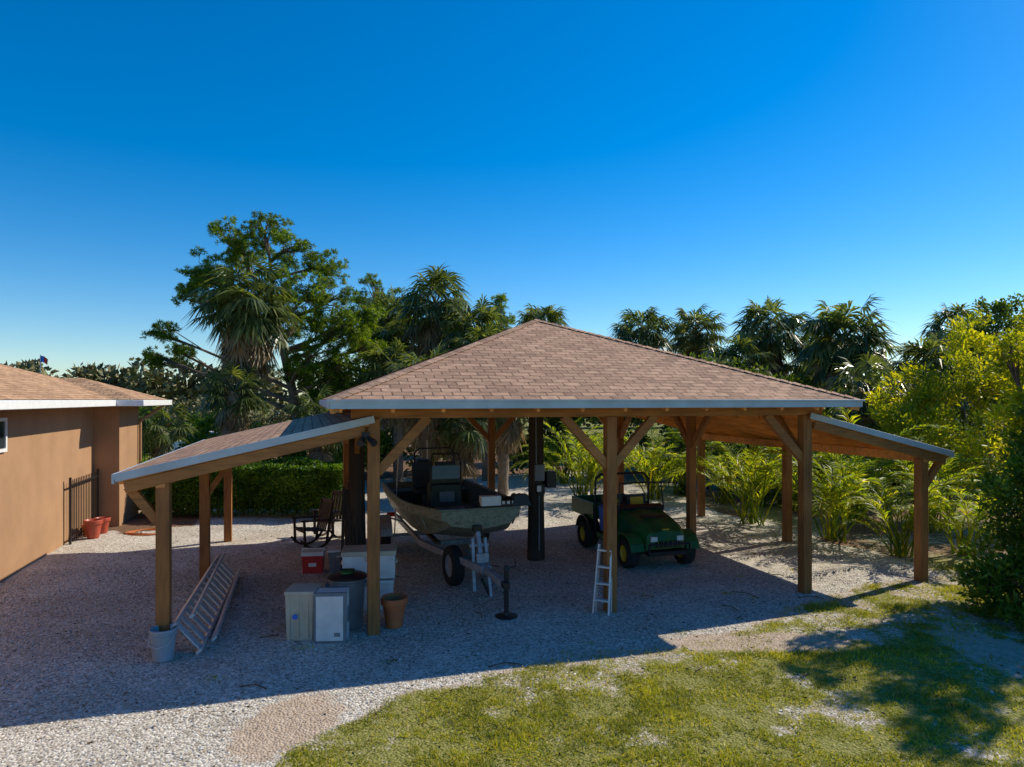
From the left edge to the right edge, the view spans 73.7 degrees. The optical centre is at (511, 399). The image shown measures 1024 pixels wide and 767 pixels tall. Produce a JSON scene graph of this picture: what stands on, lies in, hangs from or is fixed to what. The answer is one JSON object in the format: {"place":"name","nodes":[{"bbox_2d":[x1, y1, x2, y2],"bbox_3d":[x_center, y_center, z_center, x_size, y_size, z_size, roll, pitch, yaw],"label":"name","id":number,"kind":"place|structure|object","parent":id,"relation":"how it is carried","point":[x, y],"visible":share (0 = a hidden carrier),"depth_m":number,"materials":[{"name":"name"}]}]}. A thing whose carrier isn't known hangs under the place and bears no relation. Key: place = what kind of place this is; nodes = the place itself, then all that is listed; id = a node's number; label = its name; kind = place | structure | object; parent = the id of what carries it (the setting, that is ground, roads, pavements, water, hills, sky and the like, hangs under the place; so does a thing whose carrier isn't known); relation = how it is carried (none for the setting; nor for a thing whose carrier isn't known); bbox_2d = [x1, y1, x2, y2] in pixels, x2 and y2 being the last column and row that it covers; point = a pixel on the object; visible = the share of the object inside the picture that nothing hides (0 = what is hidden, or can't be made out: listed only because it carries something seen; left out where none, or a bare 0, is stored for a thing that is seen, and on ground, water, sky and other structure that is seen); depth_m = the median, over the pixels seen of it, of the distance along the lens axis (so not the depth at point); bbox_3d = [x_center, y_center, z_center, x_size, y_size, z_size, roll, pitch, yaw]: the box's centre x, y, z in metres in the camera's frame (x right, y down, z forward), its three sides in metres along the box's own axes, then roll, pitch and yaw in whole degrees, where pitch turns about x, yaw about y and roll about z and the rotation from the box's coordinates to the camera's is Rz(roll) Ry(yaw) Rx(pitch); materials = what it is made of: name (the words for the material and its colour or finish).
{"place":"outdoors","nodes":[
{"label":"outdoors","id":0,"kind":"place"},
{"bbox_2d":[0,401,1023,766],"bbox_3d":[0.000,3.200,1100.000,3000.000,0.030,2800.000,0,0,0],"label":"ground","id":1,"kind":"structure","parent":0,"point":[310,703],"depth_m":8.78,"materials":[{"name":"grey gravel"}]},
{"bbox_2d":[40,355,47,373],"bbox_3d":[-16.495,0.810,24.053,0.242,4.780,0.038,0,0,-31],"label":"flag pole","id":2,"kind":"object","parent":1,"relation":"on","point":[44,359],"visible":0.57,"depth_m":24.03,"materials":[{"name":"fabric"}]},
{"bbox_2d":[0,406,138,582],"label":"walls","id":3,"kind":"structure","parent":1,"relation":"on","point":[46,455],"depth_m":14.51,"materials":[{"name":"paint"}]},
{"bbox_2d":[0,418,6,452],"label":"window","id":4,"kind":"structure","parent":3,"relation":"attached to","point":[3,434],"depth_m":11.98,"materials":[{"name":"white paint"}]},
{"bbox_2d":[16,405,164,510],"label":"soffit and downspout","id":5,"kind":"structure","parent":3,"relation":"attached to","point":[140,427],"depth_m":19.05,"materials":[{"name":"paint"}]},
{"bbox_2d":[0,400,171,409],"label":"gutters","id":6,"kind":"object","parent":5,"relation":"on","point":[21,404],"visible":1,"depth_m":13.37,"materials":[{"name":"white paint"}]},
{"bbox_2d":[0,364,167,399],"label":"roof","id":7,"kind":"structure","parent":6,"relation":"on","point":[18,384],"depth_m":15.48,"materials":[{"name":"brown tile"}]},
{"bbox_2d":[69,468,98,544],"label":"iron gate","id":8,"kind":"structure","parent":1,"relation":"on","point":[71,535],"depth_m":15.75,"materials":[{"name":"black metal"}]},
{"bbox_2d":[81,524,86,536],"bbox_3d":[-9.875,3.048,15.900,0.280,0.304,0.279,0,0,0],"label":"flower pot","id":9,"kind":"object","parent":1,"relation":"on","point":[84,530],"visible":0.29,"depth_m":15.80,"materials":[{"name":"ceramic"}]},
{"bbox_2d":[83,518,102,538],"bbox_3d":[-9.630,2.982,15.700,0.402,0.437,0.402,0,0,0],"label":"flower pot","id":10,"kind":"object","parent":1,"relation":"on","point":[93,527],"visible":1,"depth_m":15.59,"materials":[{"name":"ceramic"}]},
{"bbox_2d":[96,516,110,533],"bbox_3d":[-9.780,3.010,16.300,0.349,0.380,0.349,0,0,0],"label":"flower pot","id":11,"kind":"object","parent":1,"relation":"on","point":[105,525],"visible":0.61,"depth_m":16.24,"materials":[{"name":"ceramic"}]},
{"bbox_2d":[125,528,154,535],"bbox_3d":[-8.724,3.180,16.400,1.055,0.052,0.826,0,0,0],"label":"garden hose","id":12,"kind":"object","parent":1,"relation":"on","point":[132,533],"visible":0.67,"depth_m":16.14,"materials":[{"name":"rubber"}]},
{"bbox_2d":[148,624,177,662],"bbox_3d":[-4.300,3.007,8.413,0.330,0.385,0.336,0,0,0],"label":"bucket","id":13,"kind":"object","parent":1,"relation":"on","point":[163,643],"visible":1,"depth_m":8.31,"materials":[{"name":"plastic"}]},
{"bbox_2d":[139,401,199,459],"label":"palm tree","id":14,"kind":"object","parent":1,"relation":"on","point":[163,438],"visible":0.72,"depth_m":20.96,"materials":[{"name":"green plant"}]},
{"bbox_2d":[172,431,219,450],"bbox_3d":[-16.291,2.474,38.000,4.500,1.448,1.800,0,0,-11],"label":"parked car","id":15,"kind":"object","parent":1,"relation":"on","point":[176,443],"visible":0.01,"depth_m":36.79,"materials":[{"name":"white paint"}]},
{"bbox_2d":[170,553,240,654],"bbox_3d":[-4.548,2.985,10.449,0.513,0.430,3.996,0,0,-16],"label":"extension ladder","id":16,"kind":"object","parent":1,"relation":"on","point":[227,594],"visible":1,"depth_m":9.89,"materials":[{"name":"metal"}]},
{"bbox_2d":[195,361,275,435],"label":"palm tree","id":17,"kind":"object","parent":1,"relation":"on","point":[233,413],"visible":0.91,"depth_m":22.86,"materials":[{"name":"green plant"}]},
{"bbox_2d":[136,456,342,515],"bbox_3d":[-7.211,2.399,19.035,5.957,1.622,1.740,0,0,0],"label":"hedge","id":18,"kind":"object","parent":1,"relation":"on","point":[304,484],"visible":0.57,"depth_m":18.44,"materials":[{"name":"green plant"}]},
{"bbox_2d":[180,253,303,415],"bbox_3d":[-9.315,-0.912,23.934,4.280,8.226,4.223,0,0,0],"label":"palm tree","id":19,"kind":"object","parent":1,"relation":"on","point":[250,334],"visible":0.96,"depth_m":23.30,"materials":[{"name":"green plant"}]},
{"bbox_2d":[139,406,390,470],"bbox_3d":[-10.694,1.605,25.959,12.124,3.570,4.674,0,0,0],"label":"shrub thicket","id":20,"kind":"object","parent":1,"relation":"on","point":[204,426],"visible":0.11,"depth_m":25.32,"materials":[{"name":"green plant"}]},
{"bbox_2d":[139,210,391,454],"bbox_3d":[-9.603,-2.242,27.090,9.914,10.906,4.708,0,0,14],"label":"tree","id":21,"kind":"object","parent":1,"relation":"on","point":[342,321],"visible":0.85,"depth_m":26.49,"materials":[{"name":"green plant"}]},
{"bbox_2d":[150,394,392,444],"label":"shrub thicket","id":22,"kind":"object","parent":1,"relation":"on","point":[272,419],"visible":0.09,"depth_m":45.09,"materials":[{"name":"green plant"}]},
{"bbox_2d":[284,583,321,640],"bbox_3d":[-2.820,2.870,9.216,0.390,0.660,0.427,0,0,-2],"label":"storage bin","id":23,"kind":"object","parent":1,"relation":"on","point":[299,609],"visible":0.98,"depth_m":9.03,"materials":[{"name":"beige plastic"}]},
{"bbox_2d":[279,382,342,461],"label":"palm tree","id":24,"kind":"object","parent":1,"relation":"on","point":[317,453],"visible":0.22,"depth_m":20.59,"materials":[{"name":"green plant"}]},
{"bbox_2d":[290,497,333,547],"bbox_3d":[-4.338,2.688,14.810,0.739,1.025,0.650,0,0,-38],"label":"rocking chair","id":25,"kind":"object","parent":1,"relation":"on","point":[324,515],"visible":0.98,"depth_m":14.83,"materials":[{"name":"brown wood"}]},
{"bbox_2d":[301,548,324,573],"bbox_3d":[-3.680,2.974,12.650,0.422,0.451,0.310,0,0,-9],"label":"red cooler","id":26,"kind":"object","parent":1,"relation":"on","point":[312,560],"visible":1,"depth_m":12.52,"materials":[{"name":"plastic"}]},
{"bbox_2d":[311,490,344,537],"bbox_3d":[-4.192,2.688,15.914,0.650,1.025,0.739,0,0,29],"label":"rocking chair","id":27,"kind":"object","parent":1,"relation":"on","point":[334,498],"visible":0.52,"depth_m":16.10,"materials":[{"name":"brown wood"}]},
{"bbox_2d":[313,588,349,642],"bbox_3d":[-2.396,2.870,9.088,0.425,0.660,0.324,0,0,-3],"label":"cooler","id":28,"kind":"object","parent":1,"relation":"on","point":[331,612],"visible":1,"depth_m":8.93,"materials":[{"name":"white plastic"}]},
{"bbox_2d":[327,545,340,571],"bbox_3d":[-3.219,2.989,12.795,0.450,0.422,0.420,0,0,-11],"label":"storage tote","id":29,"kind":"object","parent":1,"relation":"on","point":[334,554],"visible":0.53,"depth_m":12.61,"materials":[{"name":"grey plastic"}]},
{"bbox_2d":[325,568,366,630],"bbox_3d":[-2.320,2.790,9.620,0.590,0.819,0.560,0,0,-6],"label":"trash can","id":30,"kind":"object","parent":1,"relation":"on","point":[353,581],"visible":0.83,"depth_m":9.46,"materials":[{"name":"grey plastic"}]},
{"bbox_2d":[340,482,357,568],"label":"wood boards","id":31,"kind":"object","parent":1,"relation":"on","point":[347,522],"visible":0.63,"depth_m":12.54,"materials":[{"name":"brown wood"}]},
{"bbox_2d":[341,544,397,610],"bbox_3d":[-2.199,2.748,10.543,0.850,0.905,0.535,0,0,-9],"label":"chest cooler","id":32,"kind":"object","parent":1,"relation":"on","point":[354,556],"visible":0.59,"depth_m":10.35,"materials":[{"name":"white plastic"}]},
{"bbox_2d":[333,323,416,387],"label":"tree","id":33,"kind":"object","parent":1,"relation":"on","point":[376,336],"visible":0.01,"depth_m":31.48,"materials":[{"name":"green plant"}]},
{"bbox_2d":[344,273,407,454],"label":"pine tree","id":34,"kind":"object","parent":1,"relation":"on","point":[370,281],"visible":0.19,"depth_m":37.70,"materials":[{"name":"green plant"}]},
{"bbox_2d":[362,284,413,436],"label":"palm tree","id":35,"kind":"object","parent":1,"relation":"on","point":[382,322],"visible":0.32,"depth_m":34.48,"materials":[{"name":"green plant"}]},
{"bbox_2d":[353,337,427,481],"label":"palm tree","id":36,"kind":"object","parent":1,"relation":"on","point":[381,357],"visible":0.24,"depth_m":25.80,"materials":[{"name":"green plant"}]},
{"bbox_2d":[380,593,407,628],"bbox_3d":[-1.660,2.991,9.620,0.384,0.418,0.384,0,0,0],"label":"flower pot","id":37,"kind":"object","parent":1,"relation":"on","point":[393,604],"visible":1,"depth_m":9.51,"materials":[{"name":"ceramic"}]},
{"bbox_2d":[371,313,425,365],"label":"palm tree","id":38,"kind":"object","parent":1,"relation":"on","point":[385,332],"visible":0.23,"depth_m":32.07,"materials":[{"name":"green plant"}]},
{"bbox_2d":[393,440,427,543],"bbox_3d":[-2.290,2.053,15.628,0.097,2.308,2.207,0,0,13],"label":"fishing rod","id":39,"kind":"object","parent":1,"relation":"on","point":[396,490],"visible":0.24,"depth_m":14.71,"materials":[{"name":"black plastic"}]},
{"bbox_2d":[383,342,460,461],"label":"palm tree","id":40,"kind":"object","parent":1,"relation":"on","point":[421,438],"visible":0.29,"depth_m":21.43,"materials":[{"name":"green plant"}]},
{"bbox_2d":[387,261,473,465],"bbox_3d":[-3.630,-1.612,31.214,4.746,9.626,4.782,0,0,32],"label":"palm tree","id":41,"kind":"object","parent":1,"relation":"on","point":[426,331],"visible":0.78,"depth_m":30.40,"materials":[{"name":"green plant"}]},
{"bbox_2d":[380,512,517,619],"bbox_3d":[-1.091,2.648,12.900,2.360,1.117,6.525,0,0,-18],"label":"boat trailer","id":42,"kind":"object","parent":1,"relation":"on","point":[455,561],"visible":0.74,"depth_m":11.41,"materials":[{"name":"grey metal"}]},
{"bbox_2d":[381,447,530,536],"bbox_3d":[-1.371,1.896,14.035,2.124,1.725,5.602,0,0,-18],"label":"boat","id":43,"kind":"object","parent":42,"relation":"on","point":[441,498],"visible":1,"depth_m":13.31,"materials":[{"name":"paint"}]},
{"bbox_2d":[428,418,498,481],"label":"palm tree","id":44,"kind":"object","parent":1,"relation":"on","point":[464,443],"visible":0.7,"depth_m":21.22,"materials":[{"name":"green plant"}]},
{"bbox_2d":[432,294,512,474],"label":"palm tree","id":45,"kind":"object","parent":1,"relation":"on","point":[458,322],"visible":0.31,"depth_m":27.92,"materials":[{"name":"green plant"}]},
{"bbox_2d":[449,322,502,480],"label":"palm tree","id":46,"kind":"object","parent":1,"relation":"on","point":[488,332],"visible":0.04,"depth_m":26.68,"materials":[{"name":"green plant"}]},
{"bbox_2d":[0,356,1004,428],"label":"distant treeline","id":47,"kind":"object","parent":1,"relation":"on","point":[158,384],"visible":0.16,"depth_m":68.89,"materials":[{"name":"green plant"}]},
{"bbox_2d":[490,293,515,329],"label":"pine tree","id":48,"kind":"object","parent":1,"relation":"on","point":[502,298],"visible":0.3,"depth_m":43.89,"materials":[{"name":"green plant"}]},
{"bbox_2d":[471,417,545,494],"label":"palm tree","id":49,"kind":"object","parent":1,"relation":"on","point":[507,440],"visible":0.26,"depth_m":22.80,"materials":[{"name":"brown plant"}]},
{"bbox_2d":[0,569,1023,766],"bbox_3d":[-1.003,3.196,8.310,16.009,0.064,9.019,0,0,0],"label":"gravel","id":50,"kind":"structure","parent":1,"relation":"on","point":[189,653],"depth_m":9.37,"materials":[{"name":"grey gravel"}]},
{"bbox_2d":[1,484,1023,766],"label":"fallen leaves","id":51,"kind":"object","parent":1,"relation":"on","point":[541,630],"visible":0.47,"depth_m":9.20,"materials":[{"name":"brown plant"}]},
{"bbox_2d":[295,348,749,474],"bbox_3d":[0.665,0.526,29.183,19.532,5.725,4.859,0,0,0],"label":"shrub thicket","id":52,"kind":"object","parent":1,"relation":"on","point":[555,423],"visible":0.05,"depth_m":28.57,"materials":[{"name":"green plant"}]},
{"bbox_2d":[111,319,953,635],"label":"wooden pavilion","id":53,"kind":"structure","parent":1,"relation":"on","point":[535,371],"depth_m":10.78,"materials":[{"name":"wood"}]},
{"bbox_2d":[512,303,570,326],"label":"palm tree","id":54,"kind":"object","parent":1,"relation":"on","point":[551,315],"visible":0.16,"depth_m":41.44,"materials":[{"name":"green plant"}]},
{"bbox_2d":[510,417,602,484],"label":"areca palm","id":55,"kind":"object","parent":1,"relation":"on","point":[550,461],"visible":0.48,"depth_m":25.92,"materials":[{"name":"green plant"}]},
{"bbox_2d":[509,421,650,494],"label":"areca palm","id":56,"kind":"object","parent":1,"relation":"on","point":[592,472],"visible":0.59,"depth_m":20.81,"materials":[{"name":"green plant"}]},
{"bbox_2d":[592,544,611,615],"bbox_3d":[1.375,2.700,10.265,0.270,1.009,0.260,0,0,26],"label":"step ladder","id":57,"kind":"object","parent":1,"relation":"on","point":[596,599],"visible":1,"depth_m":10.25,"materials":[{"name":"metal"}]},
{"bbox_2d":[563,426,653,472],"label":"areca palm","id":58,"kind":"object","parent":1,"relation":"on","point":[602,446],"visible":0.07,"depth_m":24.86,"materials":[{"name":"green plant"}]},
{"bbox_2d":[572,472,699,567],"bbox_3d":[2.439,2.377,14.216,1.548,1.643,3.322,0,0,-17],"label":"utility vehicle","id":59,"kind":"object","parent":1,"relation":"on","point":[645,527],"visible":0.95,"depth_m":13.23,"materials":[{"name":"green paint"}]},
{"bbox_2d":[606,306,682,449],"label":"palm tree","id":60,"kind":"object","parent":1,"relation":"on","point":[644,335],"visible":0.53,"depth_m":37.24,"materials":[{"name":"green plant"}]},
{"bbox_2d":[590,420,708,499],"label":"areca palm","id":61,"kind":"object","parent":1,"relation":"on","point":[655,457],"visible":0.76,"depth_m":21.80,"materials":[{"name":"green plant"}]},
{"bbox_2d":[545,442,757,491],"bbox_3d":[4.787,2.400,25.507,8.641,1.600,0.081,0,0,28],"label":"shrub","id":62,"kind":"object","parent":1,"relation":"on","point":[631,480],"visible":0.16,"depth_m":25.40,"materials":[{"name":"green plant"}]},
{"bbox_2d":[645,443,723,494],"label":"areca palm","id":63,"kind":"object","parent":1,"relation":"on","point":[683,478],"visible":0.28,"depth_m":22.72,"materials":[{"name":"green plant"}]},
{"bbox_2d":[665,305,731,361],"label":"palm tree","id":64,"kind":"object","parent":1,"relation":"on","point":[695,341],"visible":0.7,"depth_m":39.01,"materials":[{"name":"green plant"}]},
{"bbox_2d":[705,354,746,460],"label":"palm tree","id":65,"kind":"object","parent":1,"relation":"on","point":[719,359],"visible":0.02,"depth_m":30.21,"materials":[{"name":"green plant"}]},
{"bbox_2d":[663,432,794,504],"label":"areca palm","id":66,"kind":"object","parent":1,"relation":"on","point":[716,459],"visible":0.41,"depth_m":20.89,"materials":[{"name":"green plant"}]},
{"bbox_2d":[700,330,781,375],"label":"palm tree","id":67,"kind":"object","parent":1,"relation":"on","point":[750,358],"visible":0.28,"depth_m":32.46,"materials":[{"name":"green plant"}]},
{"bbox_2d":[664,437,840,525],"bbox_3d":[6.381,1.715,17.828,4.394,2.995,5.310,0,0,-18],"label":"areca palm","id":68,"kind":"object","parent":1,"relation":"on","point":[754,476],"visible":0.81,"depth_m":17.47,"materials":[{"name":"green plant"}]},
{"bbox_2d":[723,295,814,376],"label":"palm tree","id":69,"kind":"object","parent":1,"relation":"on","point":[772,339],"visible":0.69,"depth_m":34.10,"materials":[{"name":"green plant"}]},
{"bbox_2d":[722,451,856,511],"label":"areca palm","id":70,"kind":"object","parent":1,"relation":"on","point":[795,494],"visible":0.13,"depth_m":19.41,"materials":[{"name":"green plant"}]},
{"bbox_2d":[777,332,824,407],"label":"palm tree","id":71,"kind":"object","parent":1,"relation":"on","point":[791,367],"visible":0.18,"depth_m":33.94,"materials":[{"name":"green plant"}]},
{"bbox_2d":[658,406,1013,506],"bbox_3d":[11.525,1.756,22.343,13.258,3.242,5.002,0,0,0],"label":"shrub thicket","id":72,"kind":"object","parent":1,"relation":"on","point":[678,438],"visible":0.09,"depth_m":22.16,"materials":[{"name":"green plant"}]},
{"bbox_2d":[789,293,902,460],"bbox_3d":[13.706,-0.607,28.011,4.829,7.616,4.753,0,0,-9],"label":"palm tree","id":73,"kind":"object","parent":1,"relation":"on","point":[827,348],"visible":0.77,"depth_m":27.45,"materials":[{"name":"green plant"}]},
{"bbox_2d":[749,447,948,543],"bbox_3d":[7.149,1.999,15.677,3.514,2.425,4.103,0,0,-9],"label":"areca palm","id":74,"kind":"object","parent":1,"relation":"on","point":[832,508],"visible":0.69,"depth_m":15.30,"materials":[{"name":"green plant"}]},
{"bbox_2d":[710,356,1010,473],"bbox_3d":[16.386,0.629,29.598,17.278,5.550,6.220,0,0,0],"label":"shrub thicket","id":75,"kind":"object","parent":1,"relation":"on","point":[799,378],"visible":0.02,"depth_m":29.49,"materials":[{"name":"green plant"}]},
{"bbox_2d":[821,351,913,497],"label":"palm tree","id":76,"kind":"object","parent":1,"relation":"on","point":[848,384],"visible":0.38,"depth_m":21.82,"materials":[{"name":"green plant"}]},
{"bbox_2d":[777,407,964,523],"bbox_3d":[9.379,1.680,17.954,4.495,3.064,5.432,0,0,37],"label":"areca palm","id":77,"kind":"object","parent":1,"relation":"on","point":[876,474],"visible":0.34,"depth_m":17.56,"materials":[{"name":"green plant"}]},
{"bbox_2d":[819,413,968,503],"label":"areca palm","id":78,"kind":"object","parent":1,"relation":"on","point":[891,477],"visible":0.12,"depth_m":20.90,"materials":[{"name":"green plant"}]},
{"bbox_2d":[825,474,979,557],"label":"areca palm","id":79,"kind":"object","parent":1,"relation":"on","point":[886,519],"visible":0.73,"depth_m":14.07,"materials":[{"name":"green plant"}]},
{"bbox_2d":[840,436,1021,532],"bbox_3d":[10.036,2.023,16.326,4.022,2.377,3.444,0,0,-6],"label":"areca palm","id":80,"kind":"object","parent":1,"relation":"on","point":[954,475],"visible":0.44,"depth_m":16.32,"materials":[{"name":"green plant"}]},
{"bbox_2d":[886,328,990,432],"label":"palm tree","id":81,"kind":"object","parent":1,"relation":"on","point":[916,350],"visible":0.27,"depth_m":25.02,"materials":[{"name":"green plant"}]},
{"bbox_2d":[864,310,1023,514],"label":"shrub thicket","id":82,"kind":"object","parent":1,"relation":"on","point":[930,398],"visible":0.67,"depth_m":19.24,"materials":[{"name":"green plant"}]},
{"bbox_2d":[884,468,1021,556],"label":"areca palm","id":83,"kind":"object","parent":1,"relation":"on","point":[975,517],"visible":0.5,"depth_m":13.85,"materials":[{"name":"green plant"}]},
{"bbox_2d":[916,302,993,422],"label":"palm tree","id":84,"kind":"object","parent":1,"relation":"on","point":[937,324],"visible":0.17,"depth_m":30.75,"materials":[{"name":"green plant"}]},
{"bbox_2d":[920,293,1023,477],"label":"oak tree","id":85,"kind":"object","parent":1,"relation":"on","point":[1004,309],"visible":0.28,"depth_m":26.85,"materials":[{"name":"green plant"}]},
{"bbox_2d":[950,400,1023,629],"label":"shrub","id":86,"kind":"object","parent":1,"relation":"on","point":[1004,574],"visible":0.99,"depth_m":10.28,"materials":[{"name":"green plant"}]},
{"bbox_2d":[960,591,1023,632],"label":"weeds","id":87,"kind":"object","parent":1,"relation":"on","point":[973,610],"visible":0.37,"depth_m":10.13,"materials":[{"name":"green plant"}]},
{"bbox_2d":[981,305,1023,475],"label":"flowering tree","id":88,"kind":"object","parent":1,"relation":"on","point":[1012,361],"visible":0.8,"depth_m":11.60,"materials":[{"name":"green plant"}]},
{"bbox_2d":[0,0,1023,399],"label":"sky","id":89,"kind":"structure","parent":0,"point":[595,160],"materials":[{"name":"blue"}]},
{"bbox_2d":[150,564,1023,766],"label":"grass","id":90,"kind":"structure","parent":0,"point":[790,656],"depth_m":7.07,"materials":[{"name":"green plant"}]}
]}

